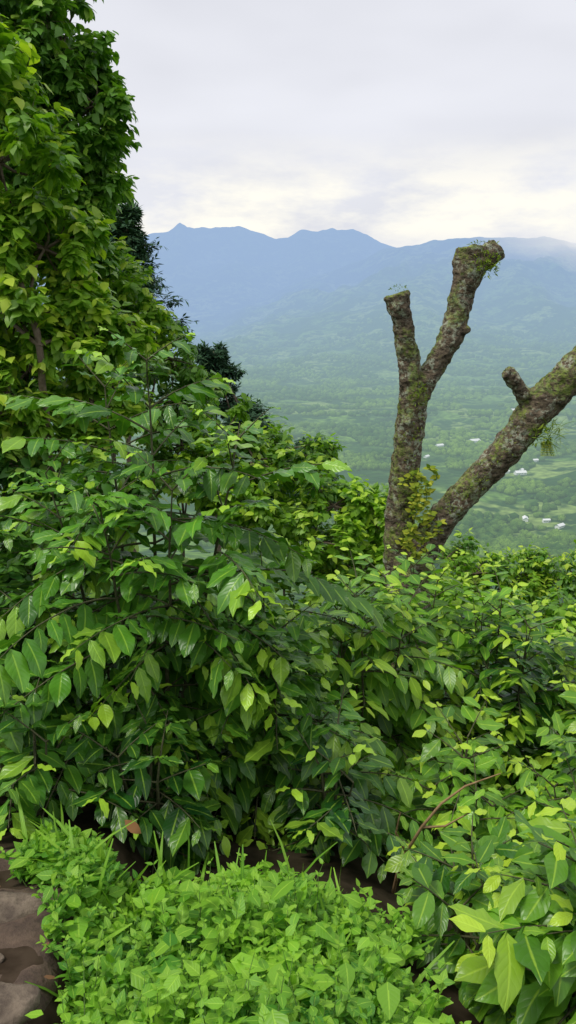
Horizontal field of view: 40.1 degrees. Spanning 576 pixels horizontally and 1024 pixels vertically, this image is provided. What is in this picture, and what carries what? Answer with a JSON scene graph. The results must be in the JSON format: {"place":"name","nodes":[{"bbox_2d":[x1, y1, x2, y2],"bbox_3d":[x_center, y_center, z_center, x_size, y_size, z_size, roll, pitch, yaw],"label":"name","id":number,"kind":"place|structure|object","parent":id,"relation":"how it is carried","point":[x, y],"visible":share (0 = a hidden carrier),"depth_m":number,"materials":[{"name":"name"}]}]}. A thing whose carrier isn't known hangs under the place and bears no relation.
{"place":"outdoors","nodes":[
{"label":"outdoors","id":0,"kind":"place"},
{"bbox_2d":[0,849,110,1023],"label":"dirt path","id":1,"kind":"structure","parent":0,"point":[27,930],"depth_m":2.15,"materials":[{"name":"brown soil"}]},
{"bbox_2d":[0,953,4,963],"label":"path stone","id":2,"kind":"object","parent":1,"relation":"on","point":[2,957],"visible":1,"depth_m":2.06,"materials":[{"name":"grey stone"}]},
{"bbox_2d":[0,982,40,1023],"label":"path stone","id":3,"kind":"object","parent":1,"relation":"on","point":[18,1002],"visible":0.96,"depth_m":1.85,"materials":[{"name":"grey stone"}]},
{"bbox_2d":[0,891,48,922],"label":"path stone","id":4,"kind":"object","parent":1,"relation":"on","point":[14,906],"visible":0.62,"depth_m":2.30,"materials":[{"name":"grey stone"}]},
{"bbox_2d":[0,820,140,978],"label":"fallen leaves","id":5,"kind":"object","parent":1,"relation":"on","point":[134,827],"visible":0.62,"depth_m":2.61,"materials":[{"name":"brown plant"}]},
{"bbox_2d":[0,314,575,1023],"bbox_3d":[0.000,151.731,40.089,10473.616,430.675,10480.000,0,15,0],"label":"ground","id":6,"kind":"structure","parent":0,"point":[546,472],"depth_m":1624.34,"materials":[{"name":"green plant"}]},
{"bbox_2d":[0,519,125,796],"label":"coffee bush","id":7,"kind":"object","parent":6,"relation":"on","point":[8,543],"visible":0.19,"depth_m":3.37,"materials":[{"name":"green plant"}]},
{"bbox_2d":[0,0,141,503],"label":"broadleaf tree","id":8,"kind":"object","parent":6,"relation":"on","point":[80,78],"visible":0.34,"depth_m":7.78,"materials":[{"name":"green plant"}]},
{"bbox_2d":[0,660,149,842],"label":"coffee bush","id":9,"kind":"object","parent":6,"relation":"on","point":[36,786],"visible":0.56,"depth_m":2.90,"materials":[{"name":"green plant"}]},
{"bbox_2d":[0,14,160,595],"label":"broadleaf tree","id":10,"kind":"object","parent":6,"relation":"on","point":[73,311],"visible":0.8,"depth_m":5.88,"materials":[{"name":"green plant"}]},
{"bbox_2d":[0,421,179,600],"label":"shrub","id":11,"kind":"object","parent":6,"relation":"on","point":[13,461],"visible":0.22,"depth_m":5.92,"materials":[{"name":"green plant"}]},
{"bbox_2d":[35,236,182,589],"bbox_3d":[-2.108,-0.619,9.236,1.830,4.988,1.401,0,15,0],"label":"shrub","id":12,"kind":"object","parent":6,"relation":"on","point":[124,287],"visible":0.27,"depth_m":8.80,"materials":[{"name":"green plant"}]},
{"bbox_2d":[61,683,233,874],"bbox_3d":[-0.560,1.146,3.141,0.686,0.819,0.667,0,15,0],"label":"coffee bush","id":13,"kind":"object","parent":6,"relation":"on","point":[168,818],"visible":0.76,"depth_m":3.00,"materials":[{"name":"green plant"}]},
{"bbox_2d":[108,202,197,551],"bbox_3d":[-4.273,-1.944,21.096,3.631,12.023,3.922,6,16,22],"label":"cypress tree","id":14,"kind":"object","parent":6,"relation":"on","point":[129,221],"visible":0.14,"depth_m":19.57,"materials":[{"name":"green plant"}]},
{"bbox_2d":[121,319,225,556],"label":"shrub","id":15,"kind":"object","parent":6,"relation":"on","point":[186,368],"visible":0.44,"depth_m":9.59,"materials":[{"name":"green plant"}]},
{"bbox_2d":[0,326,385,840],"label":"coffee bush","id":16,"kind":"object","parent":6,"relation":"on","point":[155,652],"visible":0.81,"depth_m":3.25,"materials":[{"name":"green plant"}]},
{"bbox_2d":[178,339,282,613],"bbox_3d":[-2.118,0.188,24.892,3.998,11.085,4.010,0,15,0],"label":"cypress tree","id":17,"kind":"object","parent":6,"relation":"on","point":[216,359],"visible":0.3,"depth_m":23.50,"materials":[{"name":"green plant"}]},
{"bbox_2d":[165,393,298,561],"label":"shrub","id":18,"kind":"object","parent":6,"relation":"on","point":[261,517],"visible":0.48,"depth_m":8.97,"materials":[{"name":"green plant"}]},
{"bbox_2d":[0,787,471,1023],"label":"weed patch","id":19,"kind":"object","parent":6,"relation":"on","point":[242,944],"visible":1,"depth_m":2.16,"materials":[{"name":"green plant"}]},
{"bbox_2d":[24,573,519,839],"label":"undergrowth","id":20,"kind":"object","parent":6,"relation":"on","point":[345,781],"depth_m":3.89,"materials":[{"name":"green plant"}]},
{"bbox_2d":[218,419,346,603],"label":"shrub","id":21,"kind":"object","parent":6,"relation":"on","point":[326,449],"visible":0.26,"depth_m":10.48,"materials":[{"name":"green plant"}]},
{"bbox_2d":[182,542,395,849],"bbox_3d":[-0.086,0.907,3.734,1.184,1.526,1.117,0,15,0],"label":"coffee bush","id":22,"kind":"object","parent":6,"relation":"on","point":[241,778],"visible":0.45,"depth_m":3.45,"materials":[{"name":"green plant"}]},
{"bbox_2d":[42,543,574,731],"bbox_3d":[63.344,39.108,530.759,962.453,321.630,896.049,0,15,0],"label":"hillside forest","id":23,"kind":"object","parent":6,"relation":"on","point":[212,598],"visible":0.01,"depth_m":64.93,"materials":[{"name":"green plant"}]},
{"bbox_2d":[277,436,371,642],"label":"shrub","id":24,"kind":"object","parent":6,"relation":"on","point":[303,441],"depth_m":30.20,"materials":[{"name":"green plant"}]},
{"bbox_2d":[271,471,388,684],"bbox_3d":[0.651,1.443,9.775,1.842,3.933,1.344,-4,15,-15],"label":"shrub","id":25,"kind":"object","parent":6,"relation":"on","point":[359,516],"visible":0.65,"depth_m":9.28,"materials":[{"name":"green plant"}]},
{"bbox_2d":[250,680,432,885],"bbox_3d":[0.215,1.243,3.415,0.803,0.923,0.971,0,15,0],"label":"coffee bush","id":26,"kind":"object","parent":6,"relation":"on","point":[331,821],"visible":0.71,"depth_m":3.33,"materials":[{"name":"green plant"}]},
{"bbox_2d":[191,312,575,569],"bbox_3d":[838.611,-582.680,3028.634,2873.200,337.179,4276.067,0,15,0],"label":"valley forest","id":27,"kind":"object","parent":6,"relation":"on","point":[496,531],"visible":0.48,"depth_m":2550.37,"materials":[{"name":"green plant"}]},
{"bbox_2d":[282,547,496,816],"bbox_3d":[0.458,1.199,4.660,1.243,1.951,1.391,-13,20,-40],"label":"coffee bush","id":28,"kind":"object","parent":6,"relation":"on","point":[399,700],"visible":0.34,"depth_m":4.39,"materials":[{"name":"green plant"}]},
{"bbox_2d":[325,509,454,605],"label":"shrub","id":29,"kind":"object","parent":6,"relation":"on","point":[445,574],"visible":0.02,"depth_m":11.41,"materials":[{"name":"green plant"}]},
{"bbox_2d":[328,544,479,808],"bbox_3d":[0.807,1.339,5.277,1.187,2.341,1.116,11,18,36],"label":"coffee bush","id":30,"kind":"object","parent":6,"relation":"on","point":[436,691],"visible":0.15,"depth_m":5.02,"materials":[{"name":"green plant"}]},
{"bbox_2d":[391,773,500,893],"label":"dry branch","id":31,"kind":"object","parent":6,"relation":"on","point":[410,845],"visible":0.77,"depth_m":2.81,"materials":[{"name":"brown wood"}]},
{"bbox_2d":[371,694,538,903],"bbox_3d":[0.756,1.448,3.641,0.888,1.196,1.004,0,15,0],"label":"coffee bush","id":32,"kind":"object","parent":6,"relation":"on","point":[456,762],"visible":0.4,"depth_m":3.54,"materials":[{"name":"green plant"}]},
{"bbox_2d":[384,805,554,1023],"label":"coffee bush","id":33,"kind":"object","parent":6,"relation":"on","point":[431,893],"visible":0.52,"depth_m":2.58,"materials":[{"name":"green plant"}]},
{"bbox_2d":[431,527,513,695],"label":"shrub","id":34,"kind":"object","parent":6,"relation":"on","point":[463,557],"visible":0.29,"depth_m":12.53,"materials":[{"name":"green plant"}]},
{"bbox_2d":[381,240,575,743],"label":"pruned tree","id":35,"kind":"object","parent":6,"relation":"on","point":[544,401],"visible":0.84,"depth_m":5.87,"materials":[{"name":"brown plant"}]},
{"bbox_2d":[428,574,575,687],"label":"shrub","id":36,"kind":"object","parent":6,"relation":"on","point":[548,607],"visible":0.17,"depth_m":8.42,"materials":[{"name":"green plant"}]},
{"bbox_2d":[432,563,575,814],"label":"coffee bush","id":37,"kind":"object","parent":6,"relation":"on","point":[495,678],"visible":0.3,"depth_m":4.72,"materials":[{"name":"green plant"}]},
{"bbox_2d":[447,797,575,1023],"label":"coffee bush","id":38,"kind":"object","parent":6,"relation":"on","point":[528,969],"visible":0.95,"depth_m":2.20,"materials":[{"name":"green plant"}]},
{"bbox_2d":[461,539,575,695],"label":"shrub","id":39,"kind":"object","parent":6,"relation":"on","point":[537,578],"visible":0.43,"depth_m":12.44,"materials":[{"name":"green plant"}]},
{"bbox_2d":[462,622,575,796],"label":"coffee bush","id":40,"kind":"object","parent":6,"relation":"on","point":[567,718],"visible":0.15,"depth_m":4.62,"materials":[{"name":"green plant"}]},
{"bbox_2d":[473,684,575,884],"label":"coffee bush","id":41,"kind":"object","parent":6,"relation":"on","point":[561,747],"visible":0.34,"depth_m":3.45,"materials":[{"name":"green plant"}]},
{"bbox_2d":[519,603,575,746],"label":"coffee bush","id":42,"kind":"object","parent":6,"relation":"on","point":[572,629],"visible":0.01,"depth_m":5.85,"materials":[{"name":"green plant"}]},
{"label":"walls","id":43,"kind":"object","parent":6,"relation":"on","visible":0},
{"bbox_2d":[514,470,526,472],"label":"roof","id":44,"kind":"structure","parent":43,"relation":"on","point":[521,471],"depth_m":1670.32,"materials":[{"name":"metal"}]},
{"bbox_2d":[36,223,575,352],"bbox_3d":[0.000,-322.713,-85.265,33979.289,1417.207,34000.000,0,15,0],"label":"mountain range","id":45,"kind":"structure","parent":0,"point":[226,283],"depth_m":7100.67,"materials":[{"name":"soil"}]},
{"bbox_2d":[64,0,575,247],"label":"sky","id":46,"kind":"structure","parent":0,"point":[396,123],"materials":[{"name":"white"}]}
]}

